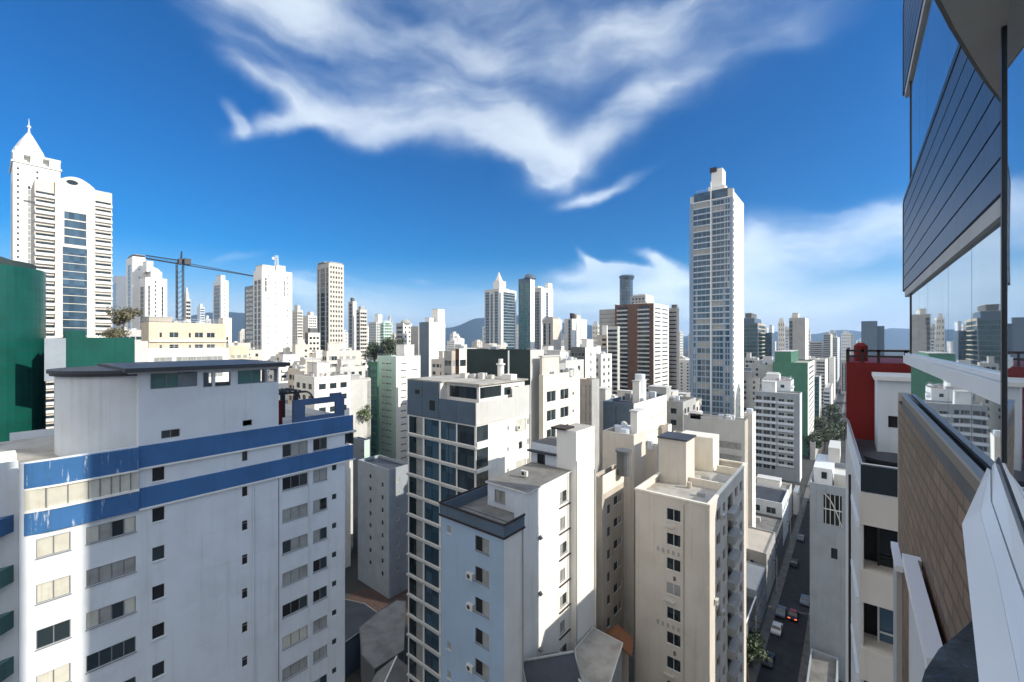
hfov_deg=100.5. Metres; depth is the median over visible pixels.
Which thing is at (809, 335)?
distant tower
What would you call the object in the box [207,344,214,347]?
window
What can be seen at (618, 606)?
window
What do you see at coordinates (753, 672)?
pavement
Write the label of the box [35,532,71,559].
window
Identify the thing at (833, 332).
distant tower
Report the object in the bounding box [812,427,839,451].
tree
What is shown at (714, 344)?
window
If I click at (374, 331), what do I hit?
apartment tower
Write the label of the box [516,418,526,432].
window
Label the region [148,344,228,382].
apartment building
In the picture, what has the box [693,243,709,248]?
window
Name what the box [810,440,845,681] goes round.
apartment building
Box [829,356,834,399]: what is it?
apartment building
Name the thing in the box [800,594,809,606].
parked car
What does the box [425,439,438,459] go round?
window
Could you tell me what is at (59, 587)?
window
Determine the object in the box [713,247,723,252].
window
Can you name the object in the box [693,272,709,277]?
window
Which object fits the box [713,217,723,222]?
window
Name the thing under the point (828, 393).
apartment building
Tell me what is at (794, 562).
parked car
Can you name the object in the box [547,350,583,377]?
apartment building
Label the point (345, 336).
distant tower
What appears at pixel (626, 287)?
glass tower
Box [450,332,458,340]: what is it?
distant building
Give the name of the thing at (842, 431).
tree
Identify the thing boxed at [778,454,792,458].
window
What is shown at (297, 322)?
apartment tower
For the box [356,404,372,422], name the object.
tree
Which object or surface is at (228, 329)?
apartment building
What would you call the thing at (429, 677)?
window
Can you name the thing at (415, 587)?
window
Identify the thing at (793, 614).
parked car
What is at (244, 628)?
window
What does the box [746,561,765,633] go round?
shop building
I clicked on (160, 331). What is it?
apartment building
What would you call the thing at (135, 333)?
apartment building
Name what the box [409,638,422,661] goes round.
window
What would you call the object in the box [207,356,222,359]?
window
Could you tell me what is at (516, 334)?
distant tower
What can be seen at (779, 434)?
window
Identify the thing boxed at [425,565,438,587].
window
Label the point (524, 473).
air conditioner
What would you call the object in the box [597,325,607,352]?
apartment tower
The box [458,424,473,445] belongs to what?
window
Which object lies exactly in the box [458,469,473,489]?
window
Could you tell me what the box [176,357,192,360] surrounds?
window
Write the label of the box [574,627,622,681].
house
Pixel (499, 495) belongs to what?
window
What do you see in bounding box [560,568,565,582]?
window
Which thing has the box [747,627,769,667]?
tree
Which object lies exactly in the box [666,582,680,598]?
window
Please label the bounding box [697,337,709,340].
window
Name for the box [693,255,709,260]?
window
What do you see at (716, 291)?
window
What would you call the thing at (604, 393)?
apartment building
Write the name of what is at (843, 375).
apartment building
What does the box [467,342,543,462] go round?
apartment building
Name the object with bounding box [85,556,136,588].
window
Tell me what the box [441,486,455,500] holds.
window
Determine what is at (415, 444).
window
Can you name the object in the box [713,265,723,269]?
window
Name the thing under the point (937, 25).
window pane
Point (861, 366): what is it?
apartment building
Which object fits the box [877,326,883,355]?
office tower
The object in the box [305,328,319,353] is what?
apartment building
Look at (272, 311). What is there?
apartment tower
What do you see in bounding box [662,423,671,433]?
rooftop hut
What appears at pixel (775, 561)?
overhead cables
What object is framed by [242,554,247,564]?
window
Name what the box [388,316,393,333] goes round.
distant tower
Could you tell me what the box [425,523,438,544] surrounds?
window
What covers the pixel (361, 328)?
apartment tower
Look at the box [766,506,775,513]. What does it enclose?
window
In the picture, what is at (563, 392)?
window
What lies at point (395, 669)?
house
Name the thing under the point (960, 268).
window pane
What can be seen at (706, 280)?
window
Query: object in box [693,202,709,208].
window
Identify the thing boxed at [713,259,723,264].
window
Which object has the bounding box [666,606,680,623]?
window
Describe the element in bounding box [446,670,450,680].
window
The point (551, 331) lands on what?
apartment tower
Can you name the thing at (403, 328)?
apartment tower
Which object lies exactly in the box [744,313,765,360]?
apartment tower
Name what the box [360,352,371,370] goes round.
apartment building
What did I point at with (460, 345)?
distant building
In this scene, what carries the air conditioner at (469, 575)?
attached to the apartment building at (522, 549)
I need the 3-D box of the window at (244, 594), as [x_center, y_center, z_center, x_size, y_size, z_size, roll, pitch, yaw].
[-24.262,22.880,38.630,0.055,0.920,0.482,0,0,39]
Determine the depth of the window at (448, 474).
58.29 m
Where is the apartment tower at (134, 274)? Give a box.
[126,254,145,329]
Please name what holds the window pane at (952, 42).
in the apartment building at (957, 549)
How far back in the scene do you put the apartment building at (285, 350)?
211.33 m
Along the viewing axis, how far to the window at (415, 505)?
62.63 m
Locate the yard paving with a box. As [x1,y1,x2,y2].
[348,588,407,620]
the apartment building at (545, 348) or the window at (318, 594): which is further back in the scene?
the apartment building at (545, 348)
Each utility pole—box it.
[750,615,760,663]
[772,556,779,593]
[788,518,793,548]
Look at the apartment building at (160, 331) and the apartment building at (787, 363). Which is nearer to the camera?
the apartment building at (160, 331)
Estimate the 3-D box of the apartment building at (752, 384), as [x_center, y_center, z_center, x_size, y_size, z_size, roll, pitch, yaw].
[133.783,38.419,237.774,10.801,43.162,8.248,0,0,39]
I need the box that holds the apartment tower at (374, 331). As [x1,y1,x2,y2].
[369,314,381,361]
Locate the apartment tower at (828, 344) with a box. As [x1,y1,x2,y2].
[824,332,832,382]
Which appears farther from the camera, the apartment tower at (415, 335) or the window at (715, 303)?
the apartment tower at (415, 335)
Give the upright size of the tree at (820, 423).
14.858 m
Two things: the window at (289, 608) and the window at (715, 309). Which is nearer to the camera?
the window at (289, 608)
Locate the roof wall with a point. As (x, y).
(71, 348)
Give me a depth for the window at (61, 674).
29.55 m
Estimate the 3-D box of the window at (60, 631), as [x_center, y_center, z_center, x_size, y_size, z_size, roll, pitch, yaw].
[-31.604,20.235,29.361,0.185,1.350,1.742,0,0,39]
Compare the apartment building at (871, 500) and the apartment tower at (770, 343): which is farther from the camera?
the apartment tower at (770, 343)
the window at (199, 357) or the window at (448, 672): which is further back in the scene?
the window at (199, 357)
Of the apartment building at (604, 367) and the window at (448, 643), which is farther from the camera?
the apartment building at (604, 367)
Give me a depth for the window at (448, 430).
58.29 m
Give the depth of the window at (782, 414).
183.26 m
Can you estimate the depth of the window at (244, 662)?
38.65 m
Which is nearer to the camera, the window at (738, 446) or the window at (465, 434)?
the window at (465, 434)
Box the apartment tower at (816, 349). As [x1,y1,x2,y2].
[809,341,823,357]
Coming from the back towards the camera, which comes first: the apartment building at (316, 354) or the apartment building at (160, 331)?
the apartment building at (316, 354)
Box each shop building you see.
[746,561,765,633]
[746,595,755,667]
[747,526,774,603]
[756,474,791,524]
[756,484,787,544]
[756,512,782,573]
[793,485,799,514]
[806,648,837,681]
[810,430,819,459]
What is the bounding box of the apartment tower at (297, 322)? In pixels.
[292,305,302,343]
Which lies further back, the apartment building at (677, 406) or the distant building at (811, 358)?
the distant building at (811, 358)
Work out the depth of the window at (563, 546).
49.17 m
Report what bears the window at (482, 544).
in the apartment building at (522, 549)
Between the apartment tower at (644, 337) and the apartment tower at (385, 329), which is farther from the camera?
the apartment tower at (385, 329)
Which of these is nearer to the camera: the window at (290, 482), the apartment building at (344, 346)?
the window at (290, 482)
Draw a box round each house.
[226,343,248,358]
[345,599,376,677]
[359,600,405,681]
[372,655,407,681]
[524,650,581,681]
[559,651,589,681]
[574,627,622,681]
[604,624,632,681]
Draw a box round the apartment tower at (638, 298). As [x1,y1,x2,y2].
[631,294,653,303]
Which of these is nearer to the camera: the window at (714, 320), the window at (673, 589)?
the window at (673, 589)
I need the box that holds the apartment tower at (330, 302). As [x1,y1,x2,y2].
[317,262,343,350]
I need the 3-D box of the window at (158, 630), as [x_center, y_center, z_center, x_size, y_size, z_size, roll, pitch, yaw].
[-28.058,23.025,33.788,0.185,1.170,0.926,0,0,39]
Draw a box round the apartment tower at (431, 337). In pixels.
[419,309,444,376]
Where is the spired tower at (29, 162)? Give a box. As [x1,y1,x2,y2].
[9,124,61,263]
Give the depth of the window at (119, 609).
31.66 m
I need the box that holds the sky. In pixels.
[0,0,909,335]
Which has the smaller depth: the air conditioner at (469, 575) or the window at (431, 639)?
the air conditioner at (469, 575)
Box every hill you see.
[172,312,347,341]
[445,315,687,347]
[683,328,909,346]
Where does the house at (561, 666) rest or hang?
on the ground
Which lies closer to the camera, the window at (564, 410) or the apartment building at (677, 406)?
the window at (564, 410)
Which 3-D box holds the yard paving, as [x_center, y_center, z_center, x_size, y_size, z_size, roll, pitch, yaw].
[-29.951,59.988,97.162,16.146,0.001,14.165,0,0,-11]
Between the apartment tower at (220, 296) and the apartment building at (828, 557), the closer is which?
the apartment building at (828, 557)
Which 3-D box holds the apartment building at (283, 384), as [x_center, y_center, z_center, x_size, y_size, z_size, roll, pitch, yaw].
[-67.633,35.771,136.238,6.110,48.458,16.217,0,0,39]
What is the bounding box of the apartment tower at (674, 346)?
[669,304,678,391]
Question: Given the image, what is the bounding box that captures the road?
[756,385,843,681]
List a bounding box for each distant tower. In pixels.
[205,315,210,323]
[239,329,244,342]
[344,330,347,347]
[367,326,368,358]
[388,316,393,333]
[482,326,484,346]
[516,324,517,348]
[592,321,598,344]
[778,318,784,350]
[785,326,788,339]
[808,328,810,350]
[830,330,836,336]
[841,331,850,357]
[851,333,852,354]
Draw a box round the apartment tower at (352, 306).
[348,294,356,349]
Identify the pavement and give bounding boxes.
[748,381,845,681]
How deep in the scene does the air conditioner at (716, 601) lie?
50.36 m
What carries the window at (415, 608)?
in the apartment building at (463, 434)
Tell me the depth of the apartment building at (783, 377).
214.49 m
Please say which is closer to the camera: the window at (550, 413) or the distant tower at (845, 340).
the window at (550, 413)
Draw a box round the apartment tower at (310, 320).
[303,312,316,338]
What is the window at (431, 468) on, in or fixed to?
in the apartment building at (463, 434)
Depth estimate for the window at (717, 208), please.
215.19 m
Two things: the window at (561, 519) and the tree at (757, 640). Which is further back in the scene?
the tree at (757, 640)
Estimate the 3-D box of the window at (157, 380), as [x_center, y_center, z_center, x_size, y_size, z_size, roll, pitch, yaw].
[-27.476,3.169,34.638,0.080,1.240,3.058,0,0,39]
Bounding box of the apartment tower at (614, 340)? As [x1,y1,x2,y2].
[608,326,619,395]
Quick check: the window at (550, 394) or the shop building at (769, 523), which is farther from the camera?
the shop building at (769, 523)
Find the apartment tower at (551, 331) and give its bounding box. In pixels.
[543,317,560,349]
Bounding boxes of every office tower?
[861,321,876,357]
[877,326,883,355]
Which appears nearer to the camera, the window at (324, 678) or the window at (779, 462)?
the window at (324, 678)
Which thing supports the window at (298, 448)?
in the apartment building at (172, 521)
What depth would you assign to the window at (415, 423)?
62.63 m
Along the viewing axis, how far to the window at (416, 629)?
62.63 m
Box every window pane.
[911,47,918,175]
[911,288,918,354]
[919,7,927,152]
[919,281,927,356]
[928,0,947,127]
[928,264,947,361]
[948,27,957,70]
[948,245,971,366]
[972,221,1000,372]
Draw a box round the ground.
[345,347,909,681]
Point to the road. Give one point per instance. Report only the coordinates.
(786, 647)
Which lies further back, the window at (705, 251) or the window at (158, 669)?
the window at (705, 251)
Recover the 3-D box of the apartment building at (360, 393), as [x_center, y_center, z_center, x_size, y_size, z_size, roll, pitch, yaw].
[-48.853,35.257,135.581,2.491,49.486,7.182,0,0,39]
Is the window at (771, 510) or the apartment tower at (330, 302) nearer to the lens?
the window at (771, 510)
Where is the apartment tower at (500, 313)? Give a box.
[485,273,515,348]
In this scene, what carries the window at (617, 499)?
in the apartment building at (609, 547)
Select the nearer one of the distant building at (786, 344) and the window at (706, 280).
the window at (706, 280)
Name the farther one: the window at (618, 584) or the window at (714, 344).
the window at (714, 344)
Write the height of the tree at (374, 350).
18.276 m
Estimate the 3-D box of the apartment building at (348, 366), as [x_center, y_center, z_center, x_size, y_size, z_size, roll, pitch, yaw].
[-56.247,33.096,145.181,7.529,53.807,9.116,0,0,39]
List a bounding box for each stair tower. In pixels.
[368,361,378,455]
[455,349,466,373]
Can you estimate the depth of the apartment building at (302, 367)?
121.87 m
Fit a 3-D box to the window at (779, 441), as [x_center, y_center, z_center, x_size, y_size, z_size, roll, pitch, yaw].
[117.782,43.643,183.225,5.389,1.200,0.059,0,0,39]
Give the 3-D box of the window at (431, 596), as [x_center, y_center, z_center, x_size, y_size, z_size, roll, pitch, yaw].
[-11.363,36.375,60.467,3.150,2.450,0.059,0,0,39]
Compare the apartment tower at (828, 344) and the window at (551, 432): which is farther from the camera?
the apartment tower at (828, 344)
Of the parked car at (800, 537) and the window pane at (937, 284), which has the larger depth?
the parked car at (800, 537)
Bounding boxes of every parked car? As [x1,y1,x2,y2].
[762,651,775,668]
[771,620,782,636]
[775,605,786,618]
[787,608,798,621]
[790,558,798,567]
[797,534,804,541]
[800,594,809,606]
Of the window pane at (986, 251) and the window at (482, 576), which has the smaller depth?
the window pane at (986, 251)
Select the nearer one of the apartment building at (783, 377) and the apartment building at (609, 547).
the apartment building at (609, 547)
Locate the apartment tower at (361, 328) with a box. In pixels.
[356,306,366,358]
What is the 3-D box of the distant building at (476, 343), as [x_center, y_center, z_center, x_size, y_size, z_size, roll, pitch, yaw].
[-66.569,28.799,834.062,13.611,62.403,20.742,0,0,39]
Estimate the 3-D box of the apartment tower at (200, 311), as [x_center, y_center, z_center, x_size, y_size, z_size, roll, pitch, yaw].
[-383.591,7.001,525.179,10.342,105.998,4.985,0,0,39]
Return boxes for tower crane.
[145,251,252,321]
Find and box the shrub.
[96,327,131,337]
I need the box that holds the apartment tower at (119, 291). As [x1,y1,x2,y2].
[113,276,125,328]
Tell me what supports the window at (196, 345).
in the apartment building at (160, 331)
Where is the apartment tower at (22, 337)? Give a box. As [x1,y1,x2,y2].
[0,256,45,441]
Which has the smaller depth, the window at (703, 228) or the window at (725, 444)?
the window at (725, 444)
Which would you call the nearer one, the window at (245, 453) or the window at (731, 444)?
the window at (245, 453)
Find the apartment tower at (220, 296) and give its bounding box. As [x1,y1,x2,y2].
[213,275,228,323]
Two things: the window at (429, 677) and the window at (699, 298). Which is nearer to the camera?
the window at (429, 677)
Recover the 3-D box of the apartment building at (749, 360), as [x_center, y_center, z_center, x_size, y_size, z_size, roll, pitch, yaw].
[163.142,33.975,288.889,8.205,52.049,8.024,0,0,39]
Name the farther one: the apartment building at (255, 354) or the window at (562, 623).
the apartment building at (255, 354)
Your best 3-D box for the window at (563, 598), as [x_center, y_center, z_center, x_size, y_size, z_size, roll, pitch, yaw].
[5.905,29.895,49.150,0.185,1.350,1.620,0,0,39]
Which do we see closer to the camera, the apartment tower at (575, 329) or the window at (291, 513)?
the window at (291, 513)
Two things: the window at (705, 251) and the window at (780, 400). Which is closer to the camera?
the window at (780, 400)
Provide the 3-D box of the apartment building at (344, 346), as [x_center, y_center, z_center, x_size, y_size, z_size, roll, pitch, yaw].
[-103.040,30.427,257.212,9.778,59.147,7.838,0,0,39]
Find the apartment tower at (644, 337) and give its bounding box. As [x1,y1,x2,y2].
[615,302,668,391]
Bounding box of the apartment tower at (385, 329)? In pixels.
[380,321,391,354]
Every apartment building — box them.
[0,359,355,681]
[108,327,140,340]
[141,316,226,347]
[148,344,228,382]
[218,318,231,345]
[234,343,261,380]
[269,351,299,380]
[276,348,291,360]
[279,381,287,403]
[288,358,335,404]
[292,339,308,356]
[292,357,313,367]
[294,361,350,567]
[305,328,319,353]
[309,350,322,357]
[322,343,359,365]
[330,359,364,378]
[335,342,351,349]
[349,374,370,533]
[353,437,369,553]
[358,455,407,598]
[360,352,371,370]
[377,344,419,462]
[406,350,529,681]
[431,351,443,375]
[438,423,595,681]
[441,348,467,375]
[444,351,454,374]
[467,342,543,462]
[538,355,579,439]
[542,346,567,356]
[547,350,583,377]
[559,359,564,372]
[570,339,595,377]
[580,378,598,472]
[593,345,611,395]
[596,448,632,631]
[599,383,620,470]
[603,374,666,443]
[603,408,645,650]
[617,389,632,395]
[629,650,634,681]
[635,430,746,681]
[646,437,658,479]
[648,385,695,431]
[671,390,698,411]
[678,392,701,410]
[683,410,747,560]
[744,353,758,366]
[744,371,761,411]
[744,408,755,527]
[751,360,772,378]
[754,380,801,482]
[760,356,774,364]
[762,373,793,390]
[764,372,791,378]
[773,350,813,455]
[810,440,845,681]
[814,374,820,428]
[816,358,827,407]
[824,383,832,411]
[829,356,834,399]
[841,358,845,393]
[846,343,910,440]
[846,372,910,681]
[891,0,1023,681]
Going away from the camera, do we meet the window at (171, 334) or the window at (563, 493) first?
the window at (563, 493)
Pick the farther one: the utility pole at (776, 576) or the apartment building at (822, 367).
the apartment building at (822, 367)
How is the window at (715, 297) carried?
in the apartment tower at (716, 296)
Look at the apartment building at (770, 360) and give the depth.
279.25 m
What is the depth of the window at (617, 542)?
58.74 m
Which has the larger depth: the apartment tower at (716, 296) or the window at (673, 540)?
the apartment tower at (716, 296)
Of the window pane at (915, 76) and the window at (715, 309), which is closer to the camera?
the window pane at (915, 76)
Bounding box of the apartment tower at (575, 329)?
[564,313,586,350]
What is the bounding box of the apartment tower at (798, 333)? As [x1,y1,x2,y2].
[789,313,807,359]
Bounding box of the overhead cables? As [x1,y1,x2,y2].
[751,495,802,621]
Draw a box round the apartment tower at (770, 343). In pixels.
[765,325,774,358]
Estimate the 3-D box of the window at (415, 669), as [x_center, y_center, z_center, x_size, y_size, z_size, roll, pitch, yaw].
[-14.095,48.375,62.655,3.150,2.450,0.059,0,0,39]
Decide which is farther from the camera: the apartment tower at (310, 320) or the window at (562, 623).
the apartment tower at (310, 320)
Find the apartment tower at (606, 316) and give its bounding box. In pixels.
[599,309,614,334]
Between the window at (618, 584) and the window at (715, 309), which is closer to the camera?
the window at (618, 584)
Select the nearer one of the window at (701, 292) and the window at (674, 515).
the window at (674, 515)
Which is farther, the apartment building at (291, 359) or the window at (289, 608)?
the apartment building at (291, 359)
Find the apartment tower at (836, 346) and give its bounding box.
[833,336,839,381]
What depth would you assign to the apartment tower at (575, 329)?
384.46 m
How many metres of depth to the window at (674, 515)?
51.41 m
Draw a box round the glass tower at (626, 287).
[619,274,634,304]
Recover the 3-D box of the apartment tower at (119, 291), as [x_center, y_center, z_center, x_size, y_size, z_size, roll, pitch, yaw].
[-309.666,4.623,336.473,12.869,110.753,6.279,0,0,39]
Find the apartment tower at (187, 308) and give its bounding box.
[184,281,190,320]
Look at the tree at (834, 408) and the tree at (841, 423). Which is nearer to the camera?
the tree at (841, 423)
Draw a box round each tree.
[105,305,142,331]
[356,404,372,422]
[362,340,384,360]
[377,335,398,355]
[386,338,405,354]
[746,636,766,681]
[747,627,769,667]
[802,432,825,448]
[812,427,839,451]
[814,415,834,429]
[821,404,839,423]
[824,409,842,430]
[827,422,845,440]
[832,418,845,430]
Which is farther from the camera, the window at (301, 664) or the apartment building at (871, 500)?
the window at (301, 664)
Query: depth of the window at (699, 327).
219.71 m
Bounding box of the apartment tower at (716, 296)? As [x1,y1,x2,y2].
[689,167,743,417]
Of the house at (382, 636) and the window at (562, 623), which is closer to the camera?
the window at (562, 623)
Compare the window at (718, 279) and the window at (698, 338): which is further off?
the window at (698, 338)
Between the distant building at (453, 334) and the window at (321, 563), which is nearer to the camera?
the window at (321, 563)
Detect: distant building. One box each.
[447,338,461,350]
[448,344,476,350]
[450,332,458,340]
[454,336,463,343]
[472,340,481,347]
[477,343,505,348]
[679,331,682,355]
[679,359,688,391]
[784,338,788,349]
[808,356,817,374]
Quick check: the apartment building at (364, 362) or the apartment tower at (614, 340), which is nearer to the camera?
the apartment building at (364, 362)
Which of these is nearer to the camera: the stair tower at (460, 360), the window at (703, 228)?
the stair tower at (460, 360)
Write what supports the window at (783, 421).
in the apartment building at (778, 433)
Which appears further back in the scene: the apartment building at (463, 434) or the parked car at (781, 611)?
the parked car at (781, 611)
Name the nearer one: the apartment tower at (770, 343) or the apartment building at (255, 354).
the apartment building at (255, 354)
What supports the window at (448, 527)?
in the apartment building at (522, 549)
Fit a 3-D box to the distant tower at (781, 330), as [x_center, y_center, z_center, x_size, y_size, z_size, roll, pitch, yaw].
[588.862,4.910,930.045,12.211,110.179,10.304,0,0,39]
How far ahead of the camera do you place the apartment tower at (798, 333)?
303.19 m
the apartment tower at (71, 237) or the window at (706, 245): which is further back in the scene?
the window at (706, 245)
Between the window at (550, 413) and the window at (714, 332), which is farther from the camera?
the window at (714, 332)
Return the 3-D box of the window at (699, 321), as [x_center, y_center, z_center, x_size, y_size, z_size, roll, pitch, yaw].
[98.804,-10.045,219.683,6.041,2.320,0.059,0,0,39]
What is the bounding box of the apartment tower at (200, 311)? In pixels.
[197,304,204,322]
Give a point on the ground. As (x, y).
(353, 583)
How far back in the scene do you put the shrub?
130.33 m
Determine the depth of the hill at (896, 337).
4662.10 m
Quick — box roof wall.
[44,330,147,380]
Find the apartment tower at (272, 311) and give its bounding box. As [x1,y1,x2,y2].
[253,256,291,381]
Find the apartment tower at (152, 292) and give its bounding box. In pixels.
[139,260,166,329]
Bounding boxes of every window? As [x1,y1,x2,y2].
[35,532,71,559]
[35,575,71,605]
[35,619,71,651]
[36,663,71,681]
[66,180,77,184]
[85,516,136,545]
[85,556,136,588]
[85,596,136,631]
[85,636,136,674]
[124,676,135,681]
[150,371,196,388]
[151,506,165,523]
[151,544,165,563]
[151,583,165,602]
[151,621,165,641]
[151,660,165,680]
[152,466,165,482]
[154,357,171,361]
[161,428,179,438]
[169,332,177,337]
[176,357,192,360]
[190,356,206,360]
[195,332,202,337]
[195,344,202,347]
[203,372,211,386]
[207,333,214,337]
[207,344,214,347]
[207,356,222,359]
[209,372,222,376]
[238,369,276,383]
[242,451,247,461]
[242,486,247,496]
[242,520,247,530]
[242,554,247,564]
[242,587,247,598]
[242,621,247,632]
[242,655,247,666]
[282,441,306,457]
[282,472,308,491]
[282,503,307,523]
[282,534,308,555]
[282,564,307,586]
[282,595,308,618]
[282,625,307,650]
[282,656,308,681]
[313,437,327,451]
[313,468,327,482]
[313,497,327,512]
[313,527,326,543]
[313,556,327,573]
[313,585,327,603]
[313,615,327,633]
[313,644,327,664]
[314,674,326,681]
[329,356,336,360]
[409,416,422,434]
[409,436,422,455]
[409,456,422,475]
[409,476,422,496]
[409,496,422,517]
[409,516,422,537]
[409,536,422,558]
[409,557,422,579]
[409,577,422,599]
[409,597,422,620]
[409,617,422,641]
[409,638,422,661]
[409,658,422,681]
[425,419,438,437]
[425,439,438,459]
[425,460,438,480]
[425,481,438,501]
[425,502,438,523]
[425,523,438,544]
[425,544,438,566]
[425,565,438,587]
[425,586,438,609]
[425,607,438,630]
[425,628,438,652]
[425,649,438,673]
[425,670,438,681]
[441,421,455,441]
[441,443,455,463]
[441,465,455,485]
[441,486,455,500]
[446,525,450,534]
[446,641,450,651]
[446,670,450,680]
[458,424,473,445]
[458,447,473,468]
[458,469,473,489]
[474,597,489,619]
[474,628,488,650]
[475,535,488,555]
[475,566,489,587]
[475,659,488,681]
[494,489,505,504]
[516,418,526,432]
[516,458,525,467]
[537,453,544,464]
[547,390,554,401]
[547,409,554,420]
[547,429,554,436]
[560,388,567,399]
[560,406,567,417]
[560,490,567,504]
[560,517,565,530]
[560,541,567,556]
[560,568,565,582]
[560,592,567,608]
[560,620,564,634]
[614,493,620,504]
[614,515,620,526]
[614,536,620,548]
[614,558,620,570]
[614,579,620,592]
[614,601,620,614]
[666,508,680,523]
[666,532,680,548]
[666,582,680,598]
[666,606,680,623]
[666,631,680,648]
[666,656,680,673]
[667,557,680,573]
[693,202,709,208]
[693,208,709,214]
[693,214,709,220]
[693,219,709,225]
[693,225,709,231]
[693,231,709,237]
[693,237,709,243]
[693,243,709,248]
[693,249,709,254]
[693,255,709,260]
[693,260,709,266]
[693,266,709,271]
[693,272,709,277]
[693,278,709,283]
[693,284,709,289]
[693,343,729,415]
[697,290,709,294]
[697,296,709,300]
[697,302,709,306]
[697,307,709,311]
[697,313,709,317]
[697,319,709,323]
[697,325,709,329]
[697,331,709,334]
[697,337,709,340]
[697,343,709,346]
[713,199,723,205]
[713,205,723,210]
[713,211,723,216]
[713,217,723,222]
[713,223,723,228]
[713,229,723,234]
[713,235,723,240]
[713,241,723,246]
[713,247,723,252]
[713,253,723,258]
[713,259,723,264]
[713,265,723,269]
[713,271,723,275]
[713,277,723,281]
[713,283,723,287]
[713,289,722,293]
[713,295,722,299]
[713,301,722,305]
[713,307,722,311]
[713,313,722,317]
[713,319,722,323]
[713,325,722,328]
[713,331,722,334]
[713,337,722,340]
[713,343,722,346]
[722,441,728,448]
[722,453,728,459]
[728,442,734,449]
[729,455,734,460]
[735,443,741,450]
[735,455,741,461]
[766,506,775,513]
[778,399,792,402]
[778,406,792,409]
[778,413,792,416]
[778,419,792,423]
[778,426,792,430]
[778,433,792,437]
[778,440,792,444]
[778,447,792,451]
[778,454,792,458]
[778,461,792,465]
[877,527,897,567]
[877,606,892,644]
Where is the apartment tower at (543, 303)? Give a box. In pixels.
[535,283,552,348]
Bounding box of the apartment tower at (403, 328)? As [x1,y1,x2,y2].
[396,319,411,343]
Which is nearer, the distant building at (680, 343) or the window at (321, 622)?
the window at (321, 622)
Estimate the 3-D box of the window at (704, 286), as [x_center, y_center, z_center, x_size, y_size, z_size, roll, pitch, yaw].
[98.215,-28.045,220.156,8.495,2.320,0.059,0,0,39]
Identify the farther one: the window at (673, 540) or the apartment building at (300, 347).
the apartment building at (300, 347)
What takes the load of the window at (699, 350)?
in the apartment tower at (716, 296)
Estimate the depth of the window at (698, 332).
219.71 m
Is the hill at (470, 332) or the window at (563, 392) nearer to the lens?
the window at (563, 392)
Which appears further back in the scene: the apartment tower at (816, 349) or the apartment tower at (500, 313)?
the apartment tower at (816, 349)
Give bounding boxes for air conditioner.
[466,571,473,580]
[466,601,473,611]
[466,662,473,673]
[520,470,527,476]
[714,596,718,605]
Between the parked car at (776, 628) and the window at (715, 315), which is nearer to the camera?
the parked car at (776, 628)
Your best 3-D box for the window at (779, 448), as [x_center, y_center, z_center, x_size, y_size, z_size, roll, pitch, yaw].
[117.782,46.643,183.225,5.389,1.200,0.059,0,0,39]
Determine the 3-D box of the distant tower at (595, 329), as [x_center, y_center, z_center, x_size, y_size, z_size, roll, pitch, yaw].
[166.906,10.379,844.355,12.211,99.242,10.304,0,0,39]
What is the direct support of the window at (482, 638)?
in the apartment building at (522, 549)
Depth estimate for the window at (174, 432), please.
34.41 m
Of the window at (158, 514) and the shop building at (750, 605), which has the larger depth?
the shop building at (750, 605)
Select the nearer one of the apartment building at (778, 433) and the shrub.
the shrub
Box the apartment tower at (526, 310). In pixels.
[518,274,535,348]
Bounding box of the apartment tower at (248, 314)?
[245,285,252,348]
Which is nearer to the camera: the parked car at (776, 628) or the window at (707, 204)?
the parked car at (776, 628)
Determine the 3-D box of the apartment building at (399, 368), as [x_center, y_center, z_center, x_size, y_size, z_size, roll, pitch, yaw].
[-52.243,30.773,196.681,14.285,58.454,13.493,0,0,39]
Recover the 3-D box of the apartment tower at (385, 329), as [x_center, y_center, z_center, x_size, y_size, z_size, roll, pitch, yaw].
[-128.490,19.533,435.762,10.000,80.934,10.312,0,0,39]
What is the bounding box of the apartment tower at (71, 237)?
[23,177,111,428]
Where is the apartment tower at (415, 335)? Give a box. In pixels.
[411,326,418,354]
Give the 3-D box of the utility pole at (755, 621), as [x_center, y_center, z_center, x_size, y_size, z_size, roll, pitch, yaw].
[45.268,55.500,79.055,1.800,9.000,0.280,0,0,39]
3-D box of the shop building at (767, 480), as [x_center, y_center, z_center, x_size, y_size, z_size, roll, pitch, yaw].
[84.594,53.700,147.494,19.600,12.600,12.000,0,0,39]
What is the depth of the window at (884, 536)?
16.30 m
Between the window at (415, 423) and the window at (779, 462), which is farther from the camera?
the window at (779, 462)
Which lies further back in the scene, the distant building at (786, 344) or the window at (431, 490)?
the distant building at (786, 344)

